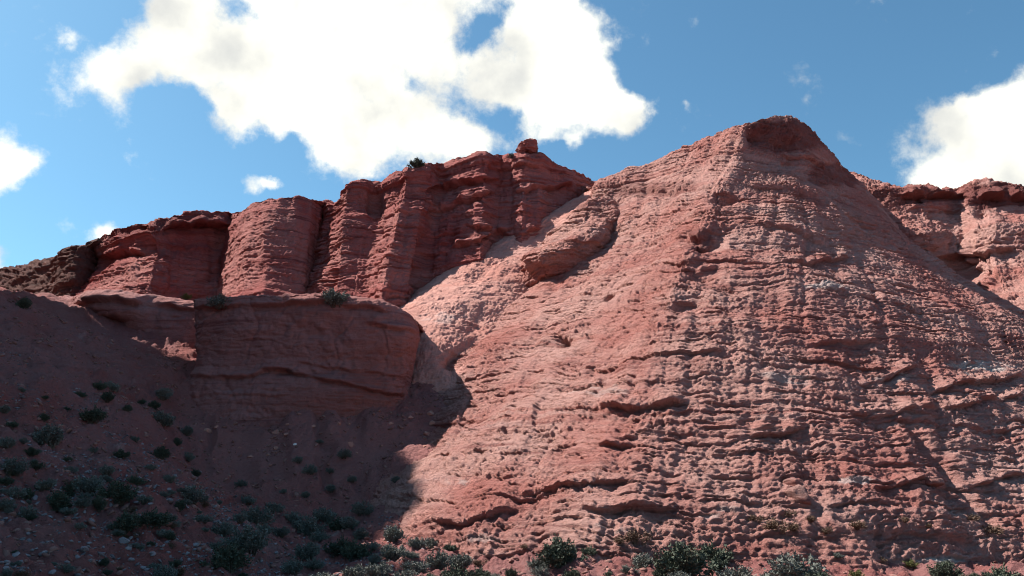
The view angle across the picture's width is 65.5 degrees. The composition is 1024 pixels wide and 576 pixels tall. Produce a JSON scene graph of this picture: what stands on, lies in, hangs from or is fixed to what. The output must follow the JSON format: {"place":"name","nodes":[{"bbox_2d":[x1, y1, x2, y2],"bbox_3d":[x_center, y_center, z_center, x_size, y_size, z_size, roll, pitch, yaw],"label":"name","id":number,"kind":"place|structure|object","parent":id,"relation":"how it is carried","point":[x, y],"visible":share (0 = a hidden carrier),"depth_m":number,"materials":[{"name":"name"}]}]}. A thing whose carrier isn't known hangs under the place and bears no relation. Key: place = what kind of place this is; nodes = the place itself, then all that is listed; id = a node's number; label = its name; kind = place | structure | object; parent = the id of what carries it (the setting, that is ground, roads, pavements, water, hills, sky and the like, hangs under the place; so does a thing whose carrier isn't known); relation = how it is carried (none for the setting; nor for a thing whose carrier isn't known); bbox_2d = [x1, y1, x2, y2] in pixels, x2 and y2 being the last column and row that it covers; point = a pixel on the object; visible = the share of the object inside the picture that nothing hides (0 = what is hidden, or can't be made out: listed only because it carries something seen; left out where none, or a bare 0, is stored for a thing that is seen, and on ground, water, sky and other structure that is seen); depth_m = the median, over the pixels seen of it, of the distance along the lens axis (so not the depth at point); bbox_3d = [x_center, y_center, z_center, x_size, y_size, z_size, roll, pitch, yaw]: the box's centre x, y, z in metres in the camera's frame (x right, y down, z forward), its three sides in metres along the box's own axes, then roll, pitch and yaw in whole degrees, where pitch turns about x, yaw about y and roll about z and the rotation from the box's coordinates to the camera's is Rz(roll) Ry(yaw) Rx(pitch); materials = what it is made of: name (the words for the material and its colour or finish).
{"place":"outdoors","nodes":[
{"label":"outdoors","id":0,"kind":"place"},
{"bbox_2d":[0,256,54,293],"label":"dark hillside","id":1,"kind":"structure","parent":0,"point":[34,276],"depth_m":59.11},
{"bbox_2d":[48,238,102,295],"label":"dark crag","id":2,"kind":"structure","parent":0,"point":[72,269],"depth_m":48.53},
{"bbox_2d":[75,210,238,300],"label":"recessed cliff","id":3,"kind":"structure","parent":0,"point":[176,256],"depth_m":47.70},
{"bbox_2d":[216,195,331,296],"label":"rounded buttress","id":4,"kind":"structure","parent":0,"point":[269,246],"depth_m":44.48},
{"bbox_2d":[306,151,594,307],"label":"red cliff","id":5,"kind":"structure","parent":0,"point":[398,238],"depth_m":45.72,"materials":[{"name":"stone"}]},
{"bbox_2d":[406,157,424,168],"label":"shrub","id":6,"kind":"object","parent":5,"relation":"on","point":[417,162],"visible":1,"depth_m":46.93,"materials":[{"name":"green plant"}]},
{"bbox_2d":[515,138,537,153],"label":"cap rock","id":7,"kind":"object","parent":5,"relation":"on","point":[529,145],"visible":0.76,"depth_m":48.73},
{"bbox_2d":[400,191,591,391],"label":"scree slope","id":8,"kind":"structure","parent":0,"point":[454,312],"depth_m":38.77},
{"bbox_2d":[0,287,1023,575],"bbox_3d":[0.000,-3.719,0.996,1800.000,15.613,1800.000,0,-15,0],"label":"ground","id":9,"kind":"structure","parent":0,"point":[82,371],"depth_m":24.69,"materials":[{"name":"red soil"}]},
{"bbox_2d":[0,475,14,485],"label":"shrub","id":10,"kind":"object","parent":9,"relation":"on","point":[7,481],"visible":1,"depth_m":16.28,"materials":[{"name":"green plant"}]},
{"bbox_2d":[0,436,16,448],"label":"shrub","id":11,"kind":"object","parent":9,"relation":"on","point":[6,443],"visible":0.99,"depth_m":17.79,"materials":[{"name":"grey plant"}]},
{"bbox_2d":[0,498,17,510],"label":"shrub","id":12,"kind":"object","parent":9,"relation":"on","point":[5,503],"visible":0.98,"depth_m":15.36,"materials":[{"name":"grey plant"}]},
{"bbox_2d":[0,456,30,476],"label":"shrub","id":13,"kind":"object","parent":9,"relation":"on","point":[10,464],"visible":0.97,"depth_m":16.76,"materials":[{"name":"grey plant"}]},
{"bbox_2d":[2,486,28,499],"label":"shrub","id":14,"kind":"object","parent":9,"relation":"on","point":[13,492],"visible":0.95,"depth_m":16.07,"materials":[{"name":"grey plant"}]},
{"bbox_2d":[15,296,31,308],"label":"shrub","id":15,"kind":"object","parent":9,"relation":"on","point":[24,302],"visible":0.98,"depth_m":29.36,"materials":[{"name":"green plant"}]},
{"bbox_2d":[16,505,37,517],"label":"shrub","id":16,"kind":"object","parent":9,"relation":"on","point":[24,511],"visible":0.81,"depth_m":15.48,"materials":[{"name":"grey plant"}]},
{"bbox_2d":[35,478,57,490],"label":"shrub","id":17,"kind":"object","parent":9,"relation":"on","point":[46,484],"visible":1,"depth_m":16.74,"materials":[{"name":"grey plant"}]},
{"bbox_2d":[31,423,65,448],"bbox_3d":[-11.590,3.703,19.902,0.971,0.637,0.819,-7,-17,26],"label":"shrub","id":18,"kind":"object","parent":9,"relation":"on","point":[47,435],"visible":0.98,"depth_m":19.76,"materials":[{"name":"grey plant"}]},
{"bbox_2d":[46,488,72,512],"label":"shrub","id":19,"kind":"object","parent":9,"relation":"on","point":[58,499],"visible":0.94,"depth_m":16.38,"materials":[{"name":"green plant"}]},
{"bbox_2d":[59,507,77,514],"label":"shrub","id":20,"kind":"object","parent":9,"relation":"on","point":[67,510],"visible":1,"depth_m":16.17,"materials":[{"name":"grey plant"}]},
{"bbox_2d":[71,496,92,507],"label":"shrub","id":21,"kind":"object","parent":9,"relation":"on","point":[85,502],"visible":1,"depth_m":16.42,"materials":[{"name":"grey plant"}]},
{"bbox_2d":[72,475,105,493],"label":"shrub","id":22,"kind":"object","parent":9,"relation":"on","point":[92,483],"visible":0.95,"depth_m":17.90,"materials":[{"name":"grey plant"}]},
{"bbox_2d":[78,404,108,423],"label":"shrub","id":23,"kind":"object","parent":9,"relation":"on","point":[94,415],"visible":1,"depth_m":22.31,"materials":[{"name":"green plant"}]},
{"bbox_2d":[91,495,107,511],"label":"shrub","id":24,"kind":"object","parent":9,"relation":"on","point":[100,504],"visible":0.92,"depth_m":16.75,"materials":[{"name":"green plant"}]},
{"bbox_2d":[100,391,115,402],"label":"shrub","id":25,"kind":"object","parent":9,"relation":"on","point":[108,397],"visible":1,"depth_m":24.42,"materials":[{"name":"green plant"}]},
{"bbox_2d":[104,380,120,391],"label":"shrub","id":26,"kind":"object","parent":9,"relation":"on","point":[113,386],"visible":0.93,"depth_m":26.19,"materials":[{"name":"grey plant"}]},
{"bbox_2d":[91,480,138,505],"bbox_3d":[-8.768,4.492,17.537,1.037,0.622,0.730,6,-16,-22],"label":"shrub","id":27,"kind":"object","parent":9,"relation":"on","point":[119,493],"visible":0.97,"depth_m":17.48,"materials":[{"name":"green plant"}]},
{"bbox_2d":[112,448,130,458],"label":"shrub","id":28,"kind":"object","parent":9,"relation":"on","point":[120,453],"visible":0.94,"depth_m":20.99,"materials":[{"name":"green plant"}]},
{"bbox_2d":[62,289,195,345],"bbox_3d":[-19.003,2.966,40.502,16.095,6.522,8.593,-8,-17,27],"label":"sandstone ledge","id":29,"kind":"object","parent":9,"relation":"on","point":[164,316],"visible":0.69,"depth_m":36.54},
{"bbox_2d":[110,510,147,533],"bbox_3d":[-7.660,4.655,15.864,0.551,0.468,0.834,1,-15,-3],"label":"shrub","id":30,"kind":"object","parent":9,"relation":"on","point":[126,522],"visible":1,"depth_m":15.71,"materials":[{"name":"green plant"}]},
{"bbox_2d":[125,473,146,485],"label":"shrub","id":31,"kind":"object","parent":9,"relation":"on","point":[136,480],"visible":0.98,"depth_m":19.11,"materials":[{"name":"green plant"}]},
{"bbox_2d":[136,494,152,504],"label":"shrub","id":32,"kind":"object","parent":9,"relation":"on","point":[143,500],"visible":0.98,"depth_m":17.48,"materials":[{"name":"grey plant"}]},
{"bbox_2d":[138,506,175,528],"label":"shrub","id":33,"kind":"object","parent":9,"relation":"on","point":[156,520],"visible":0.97,"depth_m":16.26,"materials":[{"name":"green plant"}]},
{"bbox_2d":[149,446,170,459],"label":"shrub","id":34,"kind":"object","parent":9,"relation":"on","point":[161,453],"visible":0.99,"depth_m":23.16,"materials":[{"name":"green plant"}]},
{"bbox_2d":[151,410,175,427],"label":"shrub","id":35,"kind":"object","parent":9,"relation":"on","point":[164,419],"visible":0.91,"depth_m":26.23,"materials":[{"name":"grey plant"}]},
{"bbox_2d":[154,387,174,400],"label":"shrub","id":36,"kind":"object","parent":9,"relation":"on","point":[163,394],"visible":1,"depth_m":29.04,"materials":[{"name":"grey plant"}]},
{"bbox_2d":[151,564,179,575],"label":"shrub","id":37,"kind":"object","parent":9,"relation":"on","point":[165,570],"visible":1,"depth_m":14.29,"materials":[{"name":"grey plant"}]},
{"bbox_2d":[173,499,187,511],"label":"shrub","id":38,"kind":"object","parent":9,"relation":"on","point":[180,504],"visible":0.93,"depth_m":18.54,"materials":[{"name":"green plant"}]},
{"bbox_2d":[180,425,193,435],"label":"shrub","id":39,"kind":"object","parent":9,"relation":"on","point":[186,430],"visible":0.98,"depth_m":27.99,"materials":[{"name":"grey plant"}]},
{"bbox_2d":[180,483,206,504],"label":"shrub","id":40,"kind":"object","parent":9,"relation":"on","point":[192,493],"visible":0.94,"depth_m":19.65,"materials":[{"name":"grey plant"}]},
{"bbox_2d":[193,514,213,523],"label":"shrub","id":41,"kind":"object","parent":9,"relation":"on","point":[203,518],"visible":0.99,"depth_m":18.36,"materials":[{"name":"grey plant"}]},
{"bbox_2d":[0,342,425,575],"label":"gravel","id":42,"kind":"structure","parent":9,"relation":"on","point":[7,562],"depth_m":17.50,"materials":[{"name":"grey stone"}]},
{"bbox_2d":[210,521,235,536],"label":"shrub","id":43,"kind":"object","parent":9,"relation":"on","point":[223,529],"visible":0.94,"depth_m":18.78,"materials":[{"name":"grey plant"}]},
{"bbox_2d":[194,540,253,573],"bbox_3d":[-5.619,5.316,15.710,0.792,0.644,1.037,-7,-17,26],"label":"shrub","id":44,"kind":"object","parent":9,"relation":"on","point":[230,557],"visible":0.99,"depth_m":15.68,"materials":[{"name":"green plant"}]},
{"bbox_2d":[227,512,248,523],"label":"shrub","id":45,"kind":"object","parent":9,"relation":"on","point":[239,518],"visible":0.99,"depth_m":19.77,"materials":[{"name":"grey plant"}]},
{"bbox_2d":[220,522,271,555],"bbox_3d":[-5.896,5.537,17.556,1.078,0.735,0.867,-6,-15,7],"label":"shrub","id":46,"kind":"object","parent":9,"relation":"on","point":[248,539],"visible":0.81,"depth_m":17.52,"materials":[{"name":"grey plant"}]},
{"bbox_2d":[241,495,256,504],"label":"shrub","id":47,"kind":"object","parent":9,"relation":"on","point":[248,499],"visible":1,"depth_m":23.38,"materials":[{"name":"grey plant"}]},
{"bbox_2d":[241,505,275,524],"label":"shrub","id":48,"kind":"object","parent":9,"relation":"on","point":[255,517],"visible":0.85,"depth_m":21.57,"materials":[{"name":"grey plant"}]},
{"bbox_2d":[262,501,285,512],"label":"shrub","id":49,"kind":"object","parent":9,"relation":"on","point":[274,507],"visible":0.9,"depth_m":23.32,"materials":[{"name":"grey plant"}]},
{"bbox_2d":[272,526,289,537],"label":"shrub","id":50,"kind":"object","parent":9,"relation":"on","point":[282,532],"visible":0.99,"depth_m":21.35,"materials":[{"name":"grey plant"}]},
{"bbox_2d":[280,559,303,575],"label":"shrub","id":51,"kind":"object","parent":9,"relation":"on","point":[291,567],"visible":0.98,"depth_m":17.08,"materials":[{"name":"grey plant"}]},
{"bbox_2d":[282,510,304,523],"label":"shrub","id":52,"kind":"object","parent":9,"relation":"on","point":[290,517],"visible":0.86,"depth_m":23.10,"materials":[{"name":"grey plant"}]},
{"bbox_2d":[288,541,322,561],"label":"shrub","id":53,"kind":"object","parent":9,"relation":"on","point":[310,550],"visible":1,"depth_m":18.61,"materials":[{"name":"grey plant"}]},
{"bbox_2d":[189,293,424,427],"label":"sandstone block","id":54,"kind":"structure","parent":9,"relation":"on","point":[265,361],"depth_m":30.51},
{"bbox_2d":[205,293,231,309],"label":"shrub","id":55,"kind":"object","parent":54,"relation":"on","point":[221,298],"visible":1,"depth_m":31.09,"materials":[{"name":"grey plant"}]},
{"bbox_2d":[320,287,352,307],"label":"shrub","id":56,"kind":"object","parent":54,"relation":"on","point":[333,297],"visible":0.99,"depth_m":30.48,"materials":[{"name":"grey plant"}]},
{"bbox_2d":[288,514,327,536],"bbox_3d":[-5.816,6.829,22.869,1.081,0.691,0.904,-8,-18,39],"label":"shrub","id":57,"kind":"object","parent":9,"relation":"on","point":[309,525],"visible":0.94,"depth_m":22.74,"materials":[{"name":"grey plant"}]},
{"bbox_2d":[301,464,317,474],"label":"shrub","id":58,"kind":"object","parent":9,"relation":"on","point":[311,468],"visible":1,"depth_m":26.58,"materials":[{"name":"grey plant"}]},
{"bbox_2d":[301,558,325,570],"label":"shrub","id":59,"kind":"object","parent":9,"relation":"on","point":[317,565],"visible":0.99,"depth_m":17.83,"materials":[{"name":"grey plant"}]},
{"bbox_2d":[308,530,331,541],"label":"shrub","id":60,"kind":"object","parent":9,"relation":"on","point":[316,536],"visible":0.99,"depth_m":21.76,"materials":[{"name":"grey plant"}]},
{"bbox_2d":[311,507,337,523],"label":"shrub","id":61,"kind":"object","parent":9,"relation":"on","point":[325,515],"visible":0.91,"depth_m":23.57,"materials":[{"name":"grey plant"}]},
{"bbox_2d":[322,533,349,556],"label":"shrub","id":62,"kind":"object","parent":9,"relation":"on","point":[334,548],"visible":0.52,"depth_m":19.47,"materials":[{"name":"green plant"}]},
{"bbox_2d":[327,515,346,530],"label":"shrub","id":63,"kind":"object","parent":9,"relation":"on","point":[335,525],"visible":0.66,"depth_m":22.80,"materials":[{"name":"green plant"}]},
{"bbox_2d":[336,448,352,458],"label":"shrub","id":64,"kind":"object","parent":9,"relation":"on","point":[345,454],"visible":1,"depth_m":27.19,"materials":[{"name":"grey plant"}]},
{"bbox_2d":[339,515,359,529],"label":"shrub","id":65,"kind":"object","parent":9,"relation":"on","point":[351,522],"visible":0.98,"depth_m":22.66,"materials":[{"name":"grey plant"}]},
{"bbox_2d":[341,563,366,575],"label":"shrub","id":66,"kind":"object","parent":9,"relation":"on","point":[357,569],"visible":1,"depth_m":15.52,"materials":[{"name":"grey plant"}]},
{"bbox_2d":[338,536,372,561],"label":"shrub","id":67,"kind":"object","parent":9,"relation":"on","point":[353,550],"visible":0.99,"depth_m":19.10,"materials":[{"name":"green plant"}]},
{"bbox_2d":[351,527,370,539],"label":"shrub","id":68,"kind":"object","parent":9,"relation":"on","point":[361,534],"visible":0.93,"depth_m":21.91,"materials":[{"name":"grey plant"}]},
{"bbox_2d":[349,501,374,515],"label":"shrub","id":69,"kind":"object","parent":9,"relation":"on","point":[360,509],"visible":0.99,"depth_m":23.84,"materials":[{"name":"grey plant"}]},
{"bbox_2d":[368,553,387,564],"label":"shrub","id":70,"kind":"object","parent":9,"relation":"on","point":[373,559],"visible":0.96,"depth_m":18.31,"materials":[{"name":"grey plant"}]},
{"bbox_2d":[364,560,392,575],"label":"shrub","id":71,"kind":"object","parent":9,"relation":"on","point":[379,570],"visible":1,"depth_m":16.16,"materials":[{"name":"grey plant"}]},
{"bbox_2d":[377,543,405,560],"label":"shrub","id":72,"kind":"object","parent":9,"relation":"on","point":[388,552],"visible":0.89,"depth_m":18.77,"materials":[{"name":"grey plant"}]},
{"bbox_2d":[383,524,408,541],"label":"shrub","id":73,"kind":"object","parent":9,"relation":"on","point":[392,534],"visible":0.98,"depth_m":20.76,"materials":[{"name":"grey plant"}]},
{"bbox_2d":[392,569,419,575],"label":"shrub","id":74,"kind":"object","parent":9,"relation":"on","point":[406,573],"visible":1,"depth_m":15.75,"materials":[{"name":"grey plant"}]},
{"bbox_2d":[398,550,419,558],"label":"shrub","id":75,"kind":"object","parent":9,"relation":"on","point":[407,553],"visible":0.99,"depth_m":18.19,"materials":[{"name":"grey plant"}]},
{"bbox_2d":[399,560,430,574],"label":"shrub","id":76,"kind":"object","parent":9,"relation":"on","point":[420,567],"visible":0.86,"depth_m":17.37,"materials":[{"name":"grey plant"}]},
{"bbox_2d":[406,536,428,549],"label":"shrub","id":77,"kind":"object","parent":9,"relation":"on","point":[417,543],"visible":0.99,"depth_m":19.70,"materials":[{"name":"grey plant"}]},
{"bbox_2d":[424,548,451,570],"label":"shrub","id":78,"kind":"object","parent":9,"relation":"on","point":[440,561],"visible":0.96,"depth_m":18.00,"materials":[{"name":"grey plant"}]},
{"bbox_2d":[439,563,472,575],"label":"shrub","id":79,"kind":"object","parent":9,"relation":"on","point":[456,572],"visible":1,"depth_m":15.29,"materials":[{"name":"green plant"}]},
{"bbox_2d":[447,552,473,570],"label":"shrub","id":80,"kind":"object","parent":9,"relation":"on","point":[464,561],"visible":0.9,"depth_m":18.41,"materials":[{"name":"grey plant"}]},
{"bbox_2d":[472,566,491,575],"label":"shrub","id":81,"kind":"object","parent":9,"relation":"on","point":[479,572],"visible":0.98,"depth_m":15.82,"materials":[{"name":"green plant"}]},
{"bbox_2d":[0,291,1023,575],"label":"rubble","id":82,"kind":"object","parent":9,"relation":"on","point":[116,505],"visible":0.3,"depth_m":21.75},
{"bbox_2d":[525,557,549,568],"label":"shrub","id":83,"kind":"object","parent":9,"relation":"on","point":[534,564],"visible":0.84,"depth_m":17.92,"materials":[{"name":"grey plant"}]},
{"bbox_2d":[528,566,549,575],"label":"shrub","id":84,"kind":"object","parent":9,"relation":"on","point":[538,571],"visible":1,"depth_m":17.52,"materials":[{"name":"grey plant"}]},
{"bbox_2d":[535,533,591,568],"bbox_3d":[1.134,6.014,18.088,1.226,0.863,0.924,9,-18,-31],"label":"shrub","id":85,"kind":"object","parent":9,"relation":"on","point":[556,553],"visible":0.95,"depth_m":17.86,"materials":[{"name":"green plant"}]},
{"bbox_2d":[561,567,580,575],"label":"shrub","id":86,"kind":"object","parent":9,"relation":"on","point":[573,572],"visible":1,"depth_m":17.13,"materials":[{"name":"green plant"}]},
{"bbox_2d":[579,545,597,555],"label":"shrub","id":87,"kind":"object","parent":9,"relation":"on","point":[589,550],"visible":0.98,"depth_m":18.26,"materials":[{"name":"green plant"}]},
{"bbox_2d":[632,552,653,568],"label":"shrub","id":88,"kind":"object","parent":9,"relation":"on","point":[642,561],"visible":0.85,"depth_m":17.57,"materials":[{"name":"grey plant"}]},
{"bbox_2d":[653,538,721,575],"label":"shrub","id":89,"kind":"object","parent":9,"relation":"on","point":[678,558],"visible":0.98,"depth_m":16.87,"materials":[{"name":"green plant"}]},
{"bbox_2d":[695,538,733,562],"bbox_3d":[4.720,6.108,18.305,1.016,0.686,1.033,14,-20,-41],"label":"shrub","id":90,"kind":"object","parent":9,"relation":"on","point":[718,552],"visible":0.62,"depth_m":18.18,"materials":[{"name":"green plant"}]},
{"bbox_2d":[708,555,727,571],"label":"shrub","id":91,"kind":"object","parent":9,"relation":"on","point":[722,565],"visible":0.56,"depth_m":17.40,"materials":[{"name":"green plant"}]},
{"bbox_2d":[715,565,756,575],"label":"shrub","id":92,"kind":"object","parent":9,"relation":"on","point":[743,571],"visible":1,"depth_m":16.59,"materials":[{"name":"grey plant"}]},
{"bbox_2d":[763,551,828,575],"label":"shrub","id":93,"kind":"object","parent":9,"relation":"on","point":[794,566],"visible":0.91,"depth_m":16.47,"materials":[{"name":"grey plant"}]},
{"bbox_2d":[926,558,964,575],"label":"shrub","id":94,"kind":"object","parent":9,"relation":"on","point":[945,568],"visible":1,"depth_m":16.18,"materials":[{"name":"green plant"}]},
{"bbox_2d":[981,563,1022,575],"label":"shrub","id":95,"kind":"object","parent":9,"relation":"on","point":[1000,572],"visible":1,"depth_m":15.27,"materials":[{"name":"green plant"}]},
{"bbox_2d":[0,0,1023,267],"label":"sky","id":96,"kind":"structure","parent":0,"point":[114,114],"materials":[{"name":"blue"}]},
{"bbox_2d":[367,115,1023,573],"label":"red hill","id":97,"kind":"structure","parent":0,"point":[719,337],"depth_m":25.50,"materials":[{"name":"stone"}]},
{"bbox_2d":[520,193,618,286],"bbox_3d":[3.757,-1.836,45.005,6.470,9.357,12.794,-6,-16,22],"label":"rock outcrop","id":98,"kind":"object","parent":97,"relation":"on","point":[583,232],"visible":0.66,"depth_m":39.89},
{"bbox_2d":[622,528,651,544],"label":"dry bush","id":99,"kind":"object","parent":97,"relation":"on","point":[633,536],"visible":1,"depth_m":18.51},
{"bbox_2d":[759,517,791,533],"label":"dry bush","id":100,"kind":"object","parent":97,"relation":"on","point":[774,524],"visible":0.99,"depth_m":18.78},
{"bbox_2d":[783,478,800,485],"bbox_3d":[7.110,4.955,20.244,0.298,0.258,0.454,12,-19,-38],"label":"boulder","id":101,"kind":"object","parent":97,"relation":"on","point":[791,481],"visible":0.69,"depth_m":20.12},
{"bbox_2d":[784,484,810,504],"bbox_3d":[7.098,5.204,19.892,0.645,0.588,0.766,-3,-15,11],"label":"boulder","id":102,"kind":"object","parent":97,"relation":"on","point":[798,493],"visible":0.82,"depth_m":19.64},
{"bbox_2d":[847,519,868,529],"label":"dry bush","id":103,"kind":"object","parent":97,"relation":"on","point":[856,525],"visible":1,"depth_m":18.90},
{"bbox_2d":[922,479,944,486],"bbox_3d":[11.232,5.226,21.227,0.579,0.291,0.746,-11,-19,35],"label":"boulder","id":104,"kind":"object","parent":97,"relation":"on","point":[934,482],"visible":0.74,"depth_m":20.98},
{"bbox_2d":[982,523,1003,534],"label":"dry bush","id":105,"kind":"object","parent":97,"relation":"on","point":[997,529],"visible":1,"depth_m":20.21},
{"bbox_2d":[850,171,1023,309],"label":"red ridge","id":106,"kind":"structure","parent":0,"point":[973,231],"depth_m":49.69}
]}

